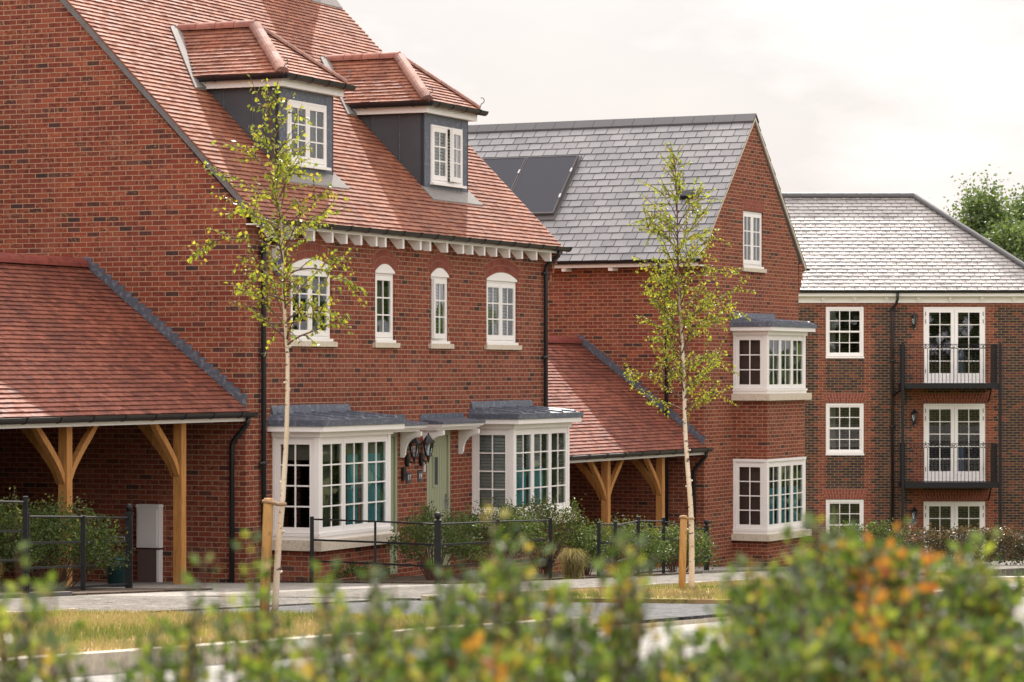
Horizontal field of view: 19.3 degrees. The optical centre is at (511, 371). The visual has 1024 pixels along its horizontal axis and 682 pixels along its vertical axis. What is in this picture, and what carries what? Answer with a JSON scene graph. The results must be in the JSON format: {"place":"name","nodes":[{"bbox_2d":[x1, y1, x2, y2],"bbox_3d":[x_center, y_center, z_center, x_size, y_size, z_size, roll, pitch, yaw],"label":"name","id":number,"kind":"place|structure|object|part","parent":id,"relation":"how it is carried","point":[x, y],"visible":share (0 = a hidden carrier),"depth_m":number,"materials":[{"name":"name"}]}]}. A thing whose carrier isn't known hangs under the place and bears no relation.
{"place":"outdoors","nodes":[
{"label":"outdoors","id":0,"kind":"place"},
{"bbox_2d":[0,595,387,611],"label":"footpath","id":1,"kind":"structure","parent":0,"point":[128,603],"depth_m":32.24,"materials":[{"name":"grey concrete"}]},
{"bbox_2d":[180,600,762,624],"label":"driveway","id":2,"kind":"structure","parent":0,"point":[660,612],"depth_m":30.19,"materials":[{"name":"grey concrete"}]},
{"bbox_2d":[259,498,286,611],"bbox_3d":[-2.220,1.828,27.908,0.273,1.300,0.129,0,0,-15],"label":"tree stake","id":3,"kind":"object","parent":2,"relation":"on","point":[267,525],"visible":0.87,"depth_m":27.86,"materials":[{"name":"wood"}]},
{"bbox_2d":[0,578,1014,656],"bbox_3d":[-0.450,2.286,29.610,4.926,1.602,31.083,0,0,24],"label":"grass","id":4,"kind":"structure","parent":0,"point":[111,632],"depth_m":24.17,"materials":[{"name":"green plant"}]},
{"bbox_2d":[187,74,369,610],"bbox_3d":[-2.029,-0.274,28.163,1.795,5.036,1.583,0,0,30],"label":"birch tree","id":5,"kind":"object","parent":4,"relation":"on","point":[284,161],"visible":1,"depth_m":28.03,"materials":[{"name":"green plant"}]},
{"bbox_2d":[59,597,1023,681],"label":"road","id":6,"kind":"structure","parent":0,"point":[664,640],"depth_m":21.77,"materials":[{"name":"grey asphalt"}]},
{"bbox_2d":[196,561,1023,600],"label":"footpath","id":7,"kind":"structure","parent":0,"point":[413,592],"depth_m":41.79,"materials":[{"name":"grey concrete"}]},
{"bbox_2d":[553,548,591,579],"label":"grass clump","id":8,"kind":"object","parent":7,"relation":"on","point":[572,563],"visible":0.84,"depth_m":46.42,"materials":[{"name":"beige plant"}]},
{"bbox_2d":[614,516,709,575],"bbox_3d":[2.571,3.340,51.074,0.169,2.040,9.418,0,0,13],"label":"iron fence","id":9,"kind":"object","parent":7,"relation":"on","point":[663,521],"visible":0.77,"depth_m":51.37,"materials":[{"name":"black metal"}]},
{"bbox_2d":[807,517,913,565],"bbox_3d":[7.094,3.499,61.007,2.242,1.084,1.190,0,0,0],"label":"garden shrub","id":10,"kind":"object","parent":7,"relation":"on","point":[873,531],"visible":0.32,"depth_m":60.93,"materials":[{"name":"green plant"}]},
{"bbox_2d":[903,522,1023,564],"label":"clipped hedge","id":11,"kind":"object","parent":7,"relation":"on","point":[1008,539],"visible":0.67,"depth_m":62.34,"materials":[{"name":"green plant"}]},
{"bbox_2d":[337,0,1023,219],"label":"sky","id":12,"kind":"structure","parent":0,"point":[846,96],"materials":[{"name":"white"}]},
{"bbox_2d":[585,566,790,573],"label":"patio slab","id":13,"kind":"structure","parent":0,"point":[716,570],"depth_m":56.51,"materials":[{"name":"concrete"}]},
{"bbox_2d":[548,335,713,568],"bbox_3d":[-0.239,1.976,58.441,5.942,5.449,7.415,0,0,27],"label":"carport","id":14,"kind":"object","parent":13,"relation":"on","point":[620,422],"visible":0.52,"depth_m":59.07,"materials":[{"name":"red tile"}]},
{"bbox_2d":[600,521,703,562],"bbox_3d":[2.597,3.455,54.500,0.078,1.610,3.715,0,0,34],"label":"iron fence","id":15,"kind":"object","parent":13,"relation":"on","point":[654,527],"visible":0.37,"depth_m":54.52,"materials":[{"name":"black metal"}]},
{"bbox_2d":[429,576,1023,603],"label":"verge","id":16,"kind":"structure","parent":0,"point":[683,600],"depth_m":32.90,"materials":[{"name":"green plant"}]},
{"bbox_2d":[678,515,694,589],"bbox_3d":[2.184,2.386,37.697,0.142,1.174,0.540,0,0,12],"label":"tree stake","id":17,"kind":"object","parent":16,"relation":"on","point":[682,549],"visible":0.91,"depth_m":37.46,"materials":[{"name":"wood"}]},
{"bbox_2d":[623,141,755,588],"bbox_3d":[2.225,-0.079,38.103,1.633,5.691,1.666,0,0,0],"label":"birch tree","id":18,"kind":"object","parent":16,"relation":"on","point":[677,281],"visible":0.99,"depth_m":37.98,"materials":[{"name":"green plant"}]},
{"bbox_2d":[811,558,1023,575],"bbox_3d":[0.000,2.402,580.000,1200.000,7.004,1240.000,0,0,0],"label":"ground","id":19,"kind":"structure","parent":0,"point":[937,560],"depth_m":83.38,"materials":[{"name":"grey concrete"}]},
{"bbox_2d":[0,496,27,592],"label":"iron fence","id":20,"kind":"object","parent":19,"relation":"on","point":[25,531],"visible":0.63,"depth_m":35.47,"materials":[{"name":"black metal"}]},
{"bbox_2d":[0,591,71,598],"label":"kerb","id":21,"kind":"structure","parent":19,"relation":"on","point":[67,593],"depth_m":35.26,"materials":[{"name":"grey concrete"}]},
{"bbox_2d":[7,608,77,614],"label":"kerb","id":22,"kind":"structure","parent":19,"relation":"on","point":[50,611],"depth_m":27.38,"materials":[{"name":"concrete"}]},
{"bbox_2d":[0,542,90,681],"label":"leafy bush","id":23,"kind":"object","parent":19,"relation":"on","point":[28,644],"visible":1,"depth_m":5.07,"materials":[{"name":"green plant"}]},
{"bbox_2d":[28,504,133,592],"bbox_3d":[-5.360,2.516,37.610,0.173,1.686,4.158,0,0,9],"label":"iron fence","id":24,"kind":"object","parent":19,"relation":"on","point":[128,518],"visible":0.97,"depth_m":37.41,"materials":[{"name":"black metal"}]},
{"bbox_2d":[0,588,212,595],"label":"curb","id":25,"kind":"structure","parent":19,"relation":"on","point":[90,591],"depth_m":37.39,"materials":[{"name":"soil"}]},
{"bbox_2d":[0,485,45,572],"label":"garden shrub","id":26,"kind":"object","parent":25,"relation":"on","point":[12,524],"visible":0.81,"depth_m":37.03,"materials":[{"name":"green plant"}]},
{"bbox_2d":[0,491,135,586],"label":"garden shrub","id":27,"kind":"object","parent":25,"relation":"on","point":[44,529],"visible":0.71,"depth_m":38.15,"materials":[{"name":"green plant"}]},
{"bbox_2d":[106,529,301,681],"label":"leafy bush","id":28,"kind":"object","parent":19,"relation":"on","point":[255,663],"visible":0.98,"depth_m":5.37,"materials":[{"name":"green plant"}]},
{"bbox_2d":[0,581,448,595],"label":"patio slab","id":29,"kind":"structure","parent":19,"relation":"on","point":[232,588],"depth_m":41.05,"materials":[{"name":"concrete"}]},
{"bbox_2d":[101,536,124,586],"bbox_3d":[-5.383,2.600,40.900,0.330,0.702,0.330,0,0,45],"label":"wheelie bin","id":30,"kind":"object","parent":29,"relation":"on","point":[117,575],"visible":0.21,"depth_m":40.78,"materials":[{"name":"teal plastic"}]},
{"bbox_2d":[0,252,258,586],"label":"carport","id":31,"kind":"object","parent":29,"relation":"on","point":[81,344],"visible":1,"depth_m":42.17,"materials":[{"name":"red ceramic"}]},
{"bbox_2d":[0,0,582,582],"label":"brick house","id":32,"kind":"structure","parent":19,"relation":"on","point":[118,118],"depth_m":45.86,"materials":[{"name":"brick"}]},
{"bbox_2d":[135,504,163,547],"bbox_3d":[-5.344,2.280,44.276,0.410,0.640,0.137,0,0,24],"label":"meter cabinet","id":33,"kind":"object","parent":32,"relation":"attached to","point":[149,525],"visible":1,"depth_m":44.22,"materials":[{"name":"white plastic"}]},
{"bbox_3d":[-5.368,2.300,44.221,0.320,0.530,0.016,0,0,24],"label":"cabinet door","id":34,"kind":"part","parent":33,"relation":"part of","materials":[{"name":"white plastic"}]},
{"bbox_2d":[137,549,162,581],"bbox_3d":[-5.335,2.893,44.290,0.365,0.535,0.125,0,0,24],"label":"cover","id":35,"kind":"object","parent":32,"relation":"attached to","point":[149,565],"visible":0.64,"depth_m":44.23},
{"bbox_2d":[272,244,281,274],"bbox_3d":[-3.463,-1.670,44.526,0.079,0.480,0.250,0,0,24],"label":"alarm box","id":36,"kind":"object","parent":32,"relation":"attached to","point":[274,255],"visible":0.2,"depth_m":44.45,"materials":[{"name":"white plastic"}]},
{"bbox_2d":[288,258,337,346],"bbox_3d":[-3.115,-1.042,45.607,0.269,1.335,1.530,0,0,24],"label":"window","id":37,"kind":"structure","parent":32,"relation":"in","point":[322,338],"depth_m":45.64,"materials":[{"name":"white plastic"}]},
{"bbox_2d":[267,404,406,580],"bbox_3d":[-2.626,2.251,45.347,0.965,3.497,2.770,0,0,24],"label":"bay window","id":38,"kind":"structure","parent":32,"relation":"in","point":[315,430],"depth_m":44.84,"materials":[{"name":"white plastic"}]},
{"bbox_2d":[373,264,399,347],"bbox_3d":[-2.096,-1.042,47.912,0.269,1.335,0.890,0,0,24],"label":"window","id":39,"kind":"structure","parent":32,"relation":"in","point":[383,339],"depth_m":48.03,"materials":[{"name":"white plastic"}]},
{"bbox_2d":[390,432,396,573],"bbox_3d":[-2.067,2.117,47.899,0.085,2.265,0.920,0,0,24],"label":"door","id":40,"kind":"structure","parent":32,"relation":"in","point":[393,436],"depth_m":48.24,"materials":[{"name":"green paint"}]},
{"bbox_2d":[401,467,405,479],"bbox_3d":[-1.741,1.650,48.444,0.062,0.200,0.100,0,0,24],"label":"key safe","id":41,"kind":"object","parent":32,"relation":"attached to","point":[403,473],"visible":1,"depth_m":48.41,"materials":[{"name":"black plastic"}]},
{"bbox_2d":[406,472,410,482],"bbox_3d":[-1.670,1.725,48.653,0.022,0.170,0.150,0,0,24],"label":"number plate","id":42,"kind":"object","parent":32,"relation":"attached to","point":[408,477],"visible":1,"depth_m":48.62,"materials":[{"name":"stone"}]},
{"bbox_2d":[404,438,420,466],"bbox_3d":[-1.603,1.270,48.525,0.250,0.550,0.230,0,0,24],"label":"wall lantern","id":43,"kind":"object","parent":32,"relation":"attached to","point":[407,462],"depth_m":48.52,"materials":[{"name":"black metal"}]},
{"bbox_2d":[417,471,421,481],"bbox_3d":[-1.500,1.715,49.037,0.022,0.170,0.150,0,0,24],"label":"number plate","id":44,"kind":"object","parent":32,"relation":"attached to","point":[419,476],"visible":1,"depth_m":49.00,"materials":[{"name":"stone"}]},
{"bbox_2d":[419,432,434,465],"bbox_3d":[-1.388,1.270,49.010,0.250,0.550,0.230,0,0,24],"label":"wall lantern","id":45,"kind":"object","parent":32,"relation":"attached to","point":[431,441],"depth_m":48.99,"materials":[{"name":"black metal"}]},
{"bbox_2d":[427,430,449,564],"bbox_3d":[-1.229,2.117,49.725,0.136,2.265,0.920,0,0,24],"label":"door","id":46,"kind":"structure","parent":32,"relation":"in","point":[438,467],"depth_m":49.86,"materials":[{"name":"green paint"}]},
{"bbox_2d":[428,268,453,348],"bbox_3d":[-1.269,-1.042,49.789,0.267,1.335,0.890,0,0,24],"label":"window","id":47,"kind":"structure","parent":32,"relation":"in","point":[439,276],"depth_m":49.75,"materials":[{"name":"white plastic"}]},
{"bbox_2d":[484,273,521,349],"bbox_3d":[-0.244,-1.042,52.101,0.267,1.335,1.490,0,0,24],"label":"window","id":48,"kind":"structure","parent":32,"relation":"in","point":[496,340],"depth_m":52.15,"materials":[{"name":"white plastic"}]},
{"bbox_2d":[467,400,582,572],"bbox_3d":[0.247,2.254,51.851,0.965,3.492,2.810,0,0,24],"label":"bay window","id":49,"kind":"structure","parent":32,"relation":"in","point":[508,420],"depth_m":51.18,"materials":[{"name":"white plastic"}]},
{"bbox_2d":[2,617,593,678],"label":"kerb","id":50,"kind":"structure","parent":19,"relation":"on","point":[95,662],"depth_m":18.70,"materials":[{"name":"concrete"}]},
{"bbox_2d":[277,606,687,681],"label":"leafy bush","id":51,"kind":"object","parent":19,"relation":"on","point":[491,665],"visible":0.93,"depth_m":4.55,"materials":[{"name":"green plant"}]},
{"bbox_2d":[286,504,678,681],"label":"leafy bush","id":52,"kind":"object","parent":19,"relation":"on","point":[626,608],"visible":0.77,"depth_m":5.05,"materials":[{"name":"green plant"}]},
{"bbox_2d":[271,572,699,583],"bbox_3d":[-0.195,3.413,48.307,3.000,0.782,10.400,0,0,24],"label":"flower bed","id":53,"kind":"object","parent":19,"relation":"on","point":[457,578],"visible":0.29,"depth_m":45.50,"materials":[{"name":"soil"}]},
{"bbox_2d":[333,557,395,580],"bbox_3d":[-2.199,2.983,44.323,0.986,0.454,0.694,0,0,0],"label":"garden shrub","id":54,"kind":"object","parent":53,"relation":"on","point":[354,567],"visible":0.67,"depth_m":44.33,"materials":[{"name":"green plant"}]},
{"bbox_2d":[310,512,551,583],"bbox_3d":[-1.173,2.837,45.265,2.142,1.646,4.212,0,0,23],"label":"iron fence","id":55,"kind":"object","parent":53,"relation":"on","point":[437,524],"visible":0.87,"depth_m":43.57,"materials":[{"name":"black metal"}]},
{"bbox_2d":[378,497,487,579],"bbox_3d":[-1.175,2.545,45.151,1.662,1.328,1.876,0,0,-18],"label":"garden shrub","id":56,"kind":"object","parent":53,"relation":"on","point":[421,536],"visible":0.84,"depth_m":44.96,"materials":[{"name":"green plant"}]},
{"bbox_2d":[442,497,560,575],"bbox_3d":[-0.251,2.604,46.851,1.943,1.307,1.886,0,0,-19],"label":"garden shrub","id":57,"kind":"object","parent":53,"relation":"on","point":[529,534],"visible":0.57,"depth_m":46.74,"materials":[{"name":"green plant"}]},
{"bbox_2d":[489,491,605,574],"bbox_3d":[0.545,2.626,48.937,1.954,1.362,2.248,0,0,0],"label":"garden shrub","id":58,"kind":"object","parent":53,"relation":"on","point":[557,536],"visible":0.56,"depth_m":48.80,"materials":[{"name":"green plant"}]},
{"bbox_2d":[570,529,608,575],"bbox_3d":[1.203,2.998,48.997,0.772,0.944,1.081,0,0,0],"label":"garden shrub","id":59,"kind":"object","parent":53,"relation":"on","point":[586,571],"visible":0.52,"depth_m":48.97,"materials":[{"name":"green plant"}]},
{"bbox_2d":[597,522,651,575],"bbox_3d":[1.868,3.180,49.637,0.074,1.480,2.374,0,0,24],"label":"iron fence","id":60,"kind":"object","parent":53,"relation":"on","point":[599,542],"visible":0.39,"depth_m":48.56,"materials":[{"name":"black metal"}]},
{"bbox_2d":[583,512,674,573],"bbox_3d":[1.885,2.939,49.962,1.736,1.164,2.369,0,0,0],"label":"garden shrub","id":61,"kind":"object","parent":53,"relation":"on","point":[654,547],"visible":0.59,"depth_m":49.69,"materials":[{"name":"green plant"}]},
{"bbox_2d":[421,577,830,600],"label":"kerb","id":62,"kind":"structure","parent":19,"relation":"on","point":[423,598],"depth_m":38.18,"materials":[{"name":"concrete"}]},
{"bbox_2d":[468,113,816,566],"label":"brick house","id":63,"kind":"structure","parent":19,"relation":"on","point":[751,486],"depth_m":61.85,"materials":[{"name":"brick"}]},
{"bbox_2d":[481,157,526,191],"bbox_3d":[-0.476,-3.869,63.970,1.260,1.438,1.373,0,0,27],"label":"solar panel","id":64,"kind":"object","parent":63,"relation":"attached to","point":[507,170],"visible":0.36,"depth_m":64.17,"materials":[{"name":"glass"}]},
{"bbox_2d":[512,155,581,219],"bbox_3d":[0.621,-3.869,63.423,1.260,1.438,1.373,0,0,27],"label":"solar panel","id":65,"kind":"object","parent":63,"relation":"attached to","point":[541,187],"visible":0.82,"depth_m":63.40,"materials":[{"name":"glass"}]},
{"bbox_2d":[742,211,766,272],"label":"window","id":66,"kind":"structure","parent":63,"relation":"in","point":[750,264],"depth_m":62.95,"materials":[{"name":"white plastic"}]},
{"bbox_2d":[731,457,811,540],"bbox_3d":[5.427,2.643,62.664,0.850,1.675,2.400,0,0,26],"label":"bay window","id":67,"kind":"structure","parent":63,"relation":"in","point":[769,494],"depth_m":61.94,"materials":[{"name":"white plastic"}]},
{"bbox_2d":[730,313,816,566],"bbox_3d":[5.460,1.941,62.647,0.945,6.317,2.570,0,0,27],"label":"bay window","id":68,"kind":"structure","parent":63,"relation":"in","point":[769,394],"depth_m":61.88,"materials":[{"name":"white plastic"}]},
{"bbox_2d":[599,614,760,631],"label":"kerb","id":69,"kind":"structure","parent":19,"relation":"on","point":[692,621],"depth_m":27.86,"materials":[{"name":"concrete"}]},
{"bbox_2d":[640,521,721,572],"bbox_3d":[2.911,3.215,53.907,1.715,1.129,2.393,0,0,0],"label":"garden shrub","id":70,"kind":"object","parent":19,"relation":"on","point":[703,546],"visible":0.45,"depth_m":53.72,"materials":[{"name":"green plant"}]},
{"bbox_2d":[809,531,847,553],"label":"garden shrub","id":71,"kind":"object","parent":19,"relation":"on","point":[821,551],"visible":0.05,"depth_m":63.95,"materials":[{"name":"green plant"}]},
{"bbox_2d":[662,510,1023,681],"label":"leafy bush","id":72,"kind":"object","parent":19,"relation":"on","point":[964,591],"visible":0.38,"depth_m":5.32,"materials":[{"name":"green plant"}]},
{"bbox_2d":[663,566,1023,681],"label":"leafy bush","id":73,"kind":"object","parent":19,"relation":"on","point":[818,663],"visible":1,"depth_m":4.72,"materials":[{"name":"green plant"}]},
{"bbox_2d":[782,192,1023,558],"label":"apartment building","id":74,"kind":"structure","parent":19,"relation":"on","point":[883,266],"depth_m":87.00,"materials":[{"name":"brick"}]},
{"bbox_2d":[825,307,863,357],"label":"sash window","id":75,"kind":"structure","parent":74,"relation":"in","point":[830,311],"depth_m":87.03,"materials":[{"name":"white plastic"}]},
{"bbox_2d":[825,403,863,454],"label":"sash window","id":76,"kind":"structure","parent":74,"relation":"in","point":[830,407],"depth_m":87.03,"materials":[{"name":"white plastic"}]},
{"bbox_2d":[826,499,863,534],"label":"sash window","id":77,"kind":"structure","parent":74,"relation":"in","point":[830,503],"depth_m":87.03,"materials":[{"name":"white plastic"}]},
{"bbox_2d":[911,506,917,523],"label":"wall lantern","id":78,"kind":"object","parent":74,"relation":"attached to","point":[914,509],"depth_m":86.84,"materials":[{"name":"black metal"}]},
{"bbox_2d":[911,311,918,329],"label":"wall lantern","id":79,"kind":"object","parent":74,"relation":"attached to","point":[915,315],"depth_m":86.84,"materials":[{"name":"black plastic"}]},
{"bbox_2d":[911,408,918,425],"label":"wall lantern","id":80,"kind":"object","parent":74,"relation":"attached to","point":[915,412],"depth_m":86.84,"materials":[{"name":"black plastic"}]},
{"bbox_2d":[923,307,985,382],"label":"french door","id":81,"kind":"structure","parent":74,"relation":"in","point":[947,377],"depth_m":87.01,"materials":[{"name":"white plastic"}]},
{"bbox_2d":[923,404,985,480],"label":"french door","id":82,"kind":"structure","parent":74,"relation":"in","point":[947,475],"depth_m":87.01,"materials":[{"name":"white plastic"}]},
{"bbox_2d":[924,502,984,558],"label":"french door","id":83,"kind":"structure","parent":74,"relation":"in","point":[954,518],"depth_m":87.01,"materials":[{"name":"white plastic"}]},
{"bbox_2d":[929,164,1023,240],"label":"broadleaf tree","id":84,"kind":"object","parent":19,"relation":"on","point":[980,211],"visible":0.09,"depth_m":117.42,"materials":[{"name":"green plant"}]},
{"bbox_2d":[981,214,1023,261],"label":"broadleaf tree","id":85,"kind":"object","parent":19,"relation":"on","point":[1011,240],"visible":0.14,"depth_m":111.32,"materials":[{"name":"green plant"}]},
{"bbox_2d":[999,178,1023,225],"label":"broadleaf tree","id":86,"kind":"object","parent":19,"relation":"on","point":[1019,205],"visible":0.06,"depth_m":121.53,"materials":[{"name":"green plant"}]}
]}

